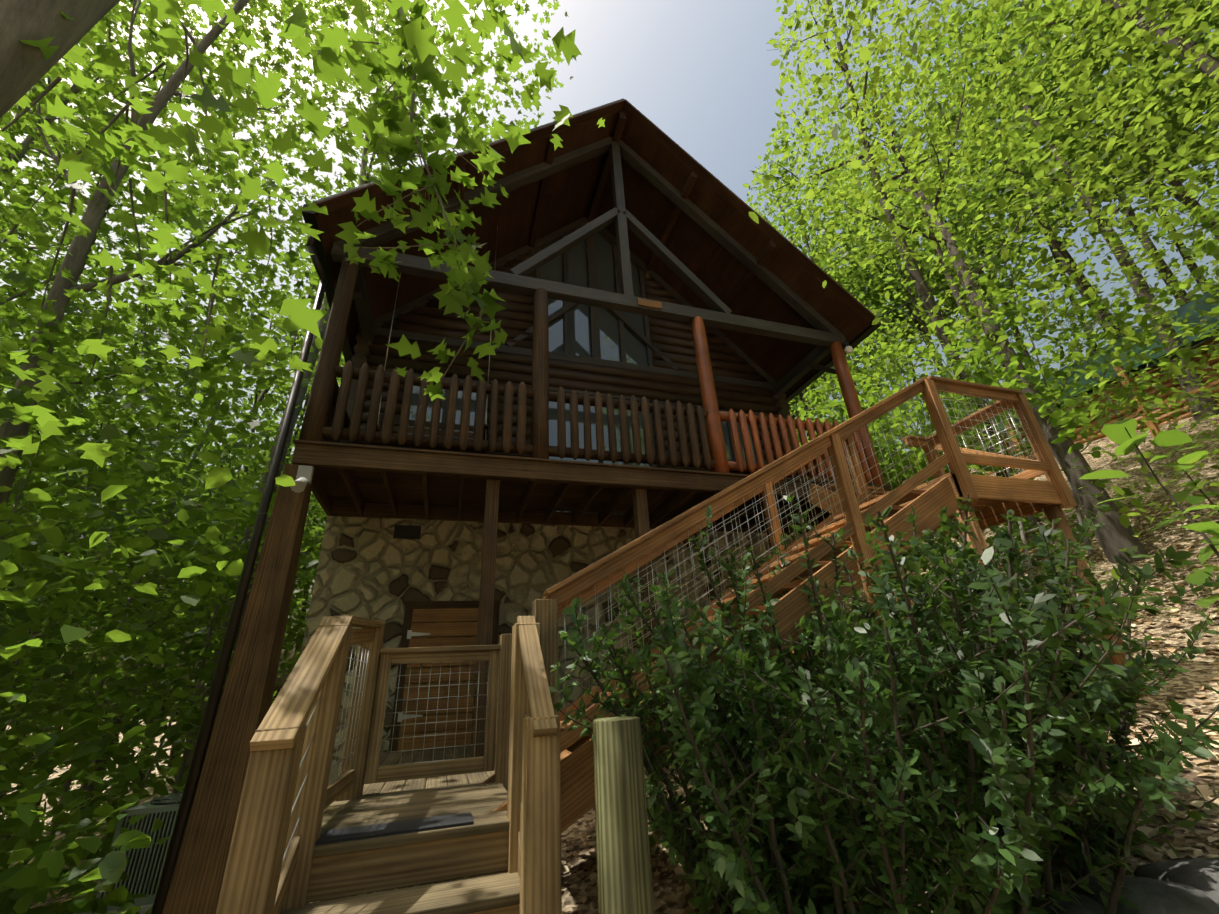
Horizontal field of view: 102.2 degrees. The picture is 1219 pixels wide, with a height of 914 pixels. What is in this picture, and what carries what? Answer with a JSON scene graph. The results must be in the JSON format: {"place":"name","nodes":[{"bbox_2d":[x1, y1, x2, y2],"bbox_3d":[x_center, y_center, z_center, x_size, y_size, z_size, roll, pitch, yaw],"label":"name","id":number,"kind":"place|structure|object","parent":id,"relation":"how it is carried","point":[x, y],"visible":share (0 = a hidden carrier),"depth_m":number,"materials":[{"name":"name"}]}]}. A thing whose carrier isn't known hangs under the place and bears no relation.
{"place":"outdoors","nodes":[
{"label":"outdoors","id":0,"kind":"place"},
{"bbox_2d":[370,414,487,453],"bbox_3d":[-2.306,-0.344,6.381,1.400,0.590,0.570,5,-26,-17],"label":"porch swing","id":1,"kind":"object","parent":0,"point":[426,430],"visible":0.19,"depth_m":6.50,"materials":[{"name":"brown wood"}]},
{"bbox_2d":[0,415,1218,913],"bbox_3d":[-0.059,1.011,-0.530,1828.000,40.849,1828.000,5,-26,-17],"label":"ground","id":2,"kind":"structure","parent":0,"point":[1184,687],"depth_m":5.13,"materials":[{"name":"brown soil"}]},
{"bbox_2d":[77,904,152,913],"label":"air conditioner pad","id":3,"kind":"object","parent":2,"relation":"on","point":[143,909],"visible":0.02,"depth_m":3.92,"materials":[{"name":"concrete"}]},
{"bbox_2d":[91,792,182,912],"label":"ac unit","id":4,"kind":"object","parent":3,"relation":"on","point":[143,869],"visible":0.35,"depth_m":4.14,"materials":[{"name":"black metal"}]},
{"bbox_2d":[162,464,313,913],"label":"deck post","id":5,"kind":"object","parent":2,"relation":"on","point":[203,854],"visible":0.88,"depth_m":3.94,"materials":[{"name":"brown wood"}]},
{"bbox_2d":[290,465,313,492],"bbox_3d":[-2.942,0.207,4.700,0.120,0.302,0.198,5,-26,-17],"label":"deck floodlight","id":6,"kind":"object","parent":5,"relation":"attached to","point":[304,476],"visible":0.94,"depth_m":4.75,"materials":[{"name":"grey plastic"}]},
{"bbox_2d":[216,599,561,913],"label":"stair frame and rails","id":7,"kind":"object","parent":2,"relation":"on","point":[523,759],"visible":0.88,"depth_m":2.23,"materials":[{"name":"brown wood"}]},
{"bbox_2d":[279,782,519,913],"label":"stair treads","id":8,"kind":"object","parent":7,"relation":"attached to","point":[480,802],"visible":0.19,"depth_m":2.28,"materials":[{"name":"brown wood"}]},
{"bbox_2d":[315,812,473,844],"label":"stair rubber mats","id":9,"kind":"object","parent":8,"relation":"on","point":[382,829],"visible":1,"depth_m":2.35,"materials":[{"name":"black rubber"}]},
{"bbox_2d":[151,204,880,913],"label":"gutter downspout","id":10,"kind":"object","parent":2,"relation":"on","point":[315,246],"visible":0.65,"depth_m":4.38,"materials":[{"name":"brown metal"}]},
{"bbox_2d":[300,516,834,809],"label":"stone wall","id":11,"kind":"structure","parent":2,"relation":"on","point":[371,568],"depth_m":6.59,"materials":[{"name":"beige stone"}]},
{"bbox_2d":[393,525,420,538],"bbox_3d":[-2.698,1.002,6.566,0.330,0.180,0.012,5,-26,-17],"label":"wall vent","id":12,"kind":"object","parent":11,"relation":"attached to","point":[406,532],"depth_m":6.56,"materials":[{"name":"black metal"}]},
{"bbox_2d":[388,601,499,752],"bbox_3d":[-1.972,2.616,6.033,1.160,1.650,0.030,5,-26,-17],"label":"door frame","id":13,"kind":"object","parent":11,"relation":"in","point":[410,606],"visible":0.5,"depth_m":6.14,"materials":[{"name":"brown wood"}]},
{"bbox_2d":[397,608,478,750],"bbox_3d":[-1.965,2.652,6.003,0.972,1.552,0.033,5,-26,-17],"label":"door","id":14,"kind":"structure","parent":13,"relation":"in","point":[463,621],"depth_m":5.92,"materials":[{"name":"brown wood"}]},
{"bbox_2d":[397,630,430,721],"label":"door hinges","id":15,"kind":"object","parent":14,"relation":"attached to","point":[410,634],"depth_m":5.87,"materials":[{"name":"black metal"}]},
{"bbox_2d":[291,443,888,533],"bbox_3d":[0.186,0.616,6.718,7.500,0.210,1.770,5,-26,-17],"label":"deck frame","id":16,"kind":"object","parent":11,"relation":"on","point":[345,461],"visible":0.73,"depth_m":6.12,"materials":[{"name":"brown wood"}]},
{"bbox_2d":[293,439,890,518],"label":"deck boards","id":17,"kind":"object","parent":16,"relation":"on","point":[443,489],"visible":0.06,"depth_m":6.28,"materials":[{"name":"brown wood"}]},
{"bbox_2d":[299,254,715,469],"bbox_3d":[-1.185,-0.807,6.869,4.872,2.580,1.771,5,-26,-17],"label":"porch railing","id":18,"kind":"object","parent":17,"relation":"on","point":[326,418],"visible":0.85,"depth_m":5.74,"materials":[{"name":"brown wood"}]},
{"bbox_2d":[333,324,805,516],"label":"log walls","id":19,"kind":"structure","parent":17,"relation":"on","point":[362,352],"depth_m":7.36,"materials":[{"name":"brown wood"}]},
{"bbox_2d":[312,99,621,202],"bbox_3d":[-1.259,-2.126,12.224,8.020,3.903,10.780,5,-26,-17],"label":"metal roof","id":20,"kind":"object","parent":19,"relation":"on","point":[463,151],"visible":0.14,"depth_m":6.72,"materials":[{"name":"brown metal"}]},
{"bbox_2d":[378,225,497,439],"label":"swing chains","id":21,"kind":"object","parent":20,"relation":"hanging from","point":[489,355],"visible":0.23,"depth_m":6.82,"materials":[{"name":"black metal"}]},
{"bbox_2d":[381,249,767,381],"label":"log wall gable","id":22,"kind":"structure","parent":19,"relation":"part of","point":[672,341],"depth_m":8.99,"materials":[{"name":"brown wood"}]},
{"bbox_2d":[373,216,775,510],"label":"window frames","id":23,"kind":"structure","parent":19,"relation":"in","point":[644,339],"depth_m":9.10,"materials":[{"name":"brown wood"}]},
{"bbox_2d":[407,233,756,514],"bbox_3d":[-0.265,-2.033,8.924,6.100,6.420,0.020,5,-26,-17],"label":"window glass","id":24,"kind":"object","parent":23,"relation":"in","point":[579,322],"visible":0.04,"depth_m":9.03,"materials":[{"name":"glass"}]},
{"bbox_2d":[418,373,750,514],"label":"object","id":25,"kind":"object","parent":19,"relation":"attached to","point":[711,470],"depth_m":8.71,"materials":[{"name":"black wood"}]},
{"bbox_2d":[0,0,1218,838],"bbox_3d":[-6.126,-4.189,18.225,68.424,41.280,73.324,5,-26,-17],"label":"leaves","id":26,"kind":"object","parent":2,"relation":"on","point":[858,282],"visible":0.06,"depth_m":19.04,"materials":[{"name":"green plant"}]},
{"bbox_2d":[0,0,1218,855],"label":"tree trunks","id":27,"kind":"object","parent":2,"relation":"on","point":[24,69],"visible":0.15,"depth_m":6.53,"materials":[{"name":"brown plant"}]},
{"bbox_2d":[0,0,604,658],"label":"maple leaves","id":28,"kind":"object","parent":27,"relation":"attached to","point":[218,126],"visible":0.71,"depth_m":6.13,"materials":[{"name":"green plant"}]},
{"bbox_2d":[276,0,508,400],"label":"maple leaves","id":29,"kind":"object","parent":27,"relation":"attached to","point":[403,146],"visible":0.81,"depth_m":3.05,"materials":[{"name":"green plant"}]},
{"bbox_2d":[0,151,1218,913],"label":"understory leaves","id":30,"kind":"object","parent":27,"relation":"attached to","point":[22,887],"visible":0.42,"depth_m":6.48,"materials":[{"name":"green plant"}]},
{"bbox_2d":[743,0,1218,610],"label":"beech leaves","id":31,"kind":"object","parent":27,"relation":"attached to","point":[883,40],"visible":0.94,"depth_m":8.54,"materials":[{"name":"green plant"}]},
{"bbox_2d":[0,0,1218,838],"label":"tree trunks","id":32,"kind":"object","parent":2,"relation":"on","point":[1113,534],"visible":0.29,"depth_m":13.64,"materials":[{"name":"brown plant"}]},
{"bbox_2d":[877,111,1218,317],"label":"service cable","id":33,"kind":"object","parent":32,"relation":"attached to","point":[1011,246],"visible":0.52,"depth_m":11.85,"materials":[{"name":"black plastic"}]},
{"bbox_2d":[593,716,653,913],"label":"wooden post","id":34,"kind":"object","parent":2,"relation":"on","point":[624,880],"visible":1,"depth_m":1.75,"materials":[{"name":"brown wood"}]},
{"bbox_2d":[49,461,1218,913],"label":"forest floor plants","id":35,"kind":"object","parent":2,"relation":"on","point":[135,909],"visible":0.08,"depth_m":5.02,"materials":[{"name":"green plant"}]},
{"bbox_2d":[470,479,914,767],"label":"deck posts","id":36,"kind":"object","parent":2,"relation":"on","point":[488,572],"visible":0.25,"depth_m":5.13,"materials":[{"name":"brown wood"}]},
{"bbox_2d":[362,744,495,795],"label":"floor","id":37,"kind":"structure","parent":36,"relation":"attached to","point":[416,784],"depth_m":3.72,"materials":[{"name":"brown wood"}]},
{"bbox_2d":[331,137,845,396],"bbox_3d":[-0.049,-3.296,8.551,7.740,4.336,1.790,5,-26,-17],"label":"roof truss","id":38,"kind":"object","parent":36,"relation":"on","point":[823,336],"visible":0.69,"depth_m":7.69,"materials":[{"name":"brown wood"}]},
{"bbox_2d":[315,99,875,328],"bbox_3d":[0.020,-3.802,8.462,7.944,3.845,2.300,5,-26,-17],"label":"roof rake and purlins","id":39,"kind":"object","parent":38,"relation":"on","point":[724,191],"visible":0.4,"depth_m":8.09,"materials":[{"name":"brown wood"}]},
{"bbox_2d":[316,109,869,395],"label":"roof boards","id":40,"kind":"object","parent":39,"relation":"on","point":[715,267],"visible":0.14,"depth_m":8.48,"materials":[{"name":"brown wood"}]},
{"bbox_2d":[637,298,661,309],"bbox_3d":[0.591,-2.251,7.230,0.380,0.120,0.023,5,-26,-17],"label":"sign","id":41,"kind":"object","parent":38,"relation":"attached to","point":[649,303],"visible":0.94,"depth_m":7.22,"materials":[{"name":"brown wood"}]},
{"bbox_2d":[482,375,1076,873],"bbox_3d":[1.672,1.201,4.768,5.731,3.804,2.142,5,-26,-17],"label":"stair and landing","id":42,"kind":"object","parent":2,"relation":"on","point":[994,499],"visible":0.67,"depth_m":4.38,"materials":[{"name":"brown wood"}]},
{"bbox_2d":[282,390,1044,863],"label":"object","id":43,"kind":"object","parent":42,"relation":"attached to","point":[596,616],"visible":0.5,"depth_m":3.81,"materials":[{"name":"grey metal"}]},
{"bbox_2d":[549,495,1218,913],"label":"shrub","id":44,"kind":"object","parent":2,"relation":"on","point":[983,865],"depth_m":2.12,"materials":[{"name":"green plant"}]},
{"bbox_2d":[891,499,1147,698],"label":"landing poles","id":45,"kind":"object","parent":2,"relation":"on","point":[1054,512],"visible":0.15,"depth_m":4.62,"materials":[{"name":"brown wood"}]},
{"bbox_2d":[1012,894,1105,913],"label":"border rock","id":46,"kind":"object","parent":2,"relation":"on","point":[1089,905],"visible":0.38,"depth_m":1.97,"materials":[{"name":"grey stone"}]},
{"bbox_2d":[987,337,1218,475],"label":"neighbour cabin","id":47,"kind":"object","parent":2,"relation":"on","point":[1151,424],"visible":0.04,"depth_m":14.10,"materials":[{"name":"brown wood"}]},
{"bbox_2d":[979,290,1218,440],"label":"neighbour roof","id":48,"kind":"structure","parent":47,"relation":"attached to","point":[1183,310],"depth_m":15.35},
{"bbox_2d":[1067,875,1218,913],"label":"border rock","id":49,"kind":"object","parent":2,"relation":"on","point":[1151,896],"visible":0.69,"depth_m":1.88,"materials":[{"name":"grey stone"}]},
{"bbox_2d":[1079,418,1218,607],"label":"plant leaves","id":50,"kind":"object","parent":2,"relation":"on","point":[1116,432],"visible":0.98,"depth_m":3.78,"materials":[{"name":"green plant"}]},
{"bbox_2d":[1125,427,1218,557],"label":"sapling stems","id":51,"kind":"object","parent":2,"relation":"on","point":[1214,549],"visible":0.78,"depth_m":3.66,"materials":[{"name":"brown plant"}]},
{"bbox_2d":[1133,858,1218,903],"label":"border rock","id":52,"kind":"object","parent":2,"relation":"on","point":[1202,874],"visible":0.54,"depth_m":2.02,"materials":[{"name":"grey stone"}]},
{"bbox_2d":[0,0,1218,719],"label":"sky","id":53,"kind":"structure","parent":0,"point":[701,71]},
{"bbox_2d":[691,316,885,484],"bbox_3d":[2.877,-0.704,7.597,3.188,2.580,1.527,22,-35,-44],"label":"porch railing","id":54,"kind":"object","parent":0,"point":[715,417],"visible":0.56,"depth_m":6.91,"materials":[{"name":"brown wood"}]},
{"bbox_2d":[844,346,852,353],"bbox_3d":[3.935,-1.766,8.101,0.130,0.130,0.130,5,-26,-17],"label":"light fixture","id":55,"kind":"object","parent":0,"point":[848,349],"visible":1,"depth_m":8.06,"materials":[{"name":"white glass"}]}
]}

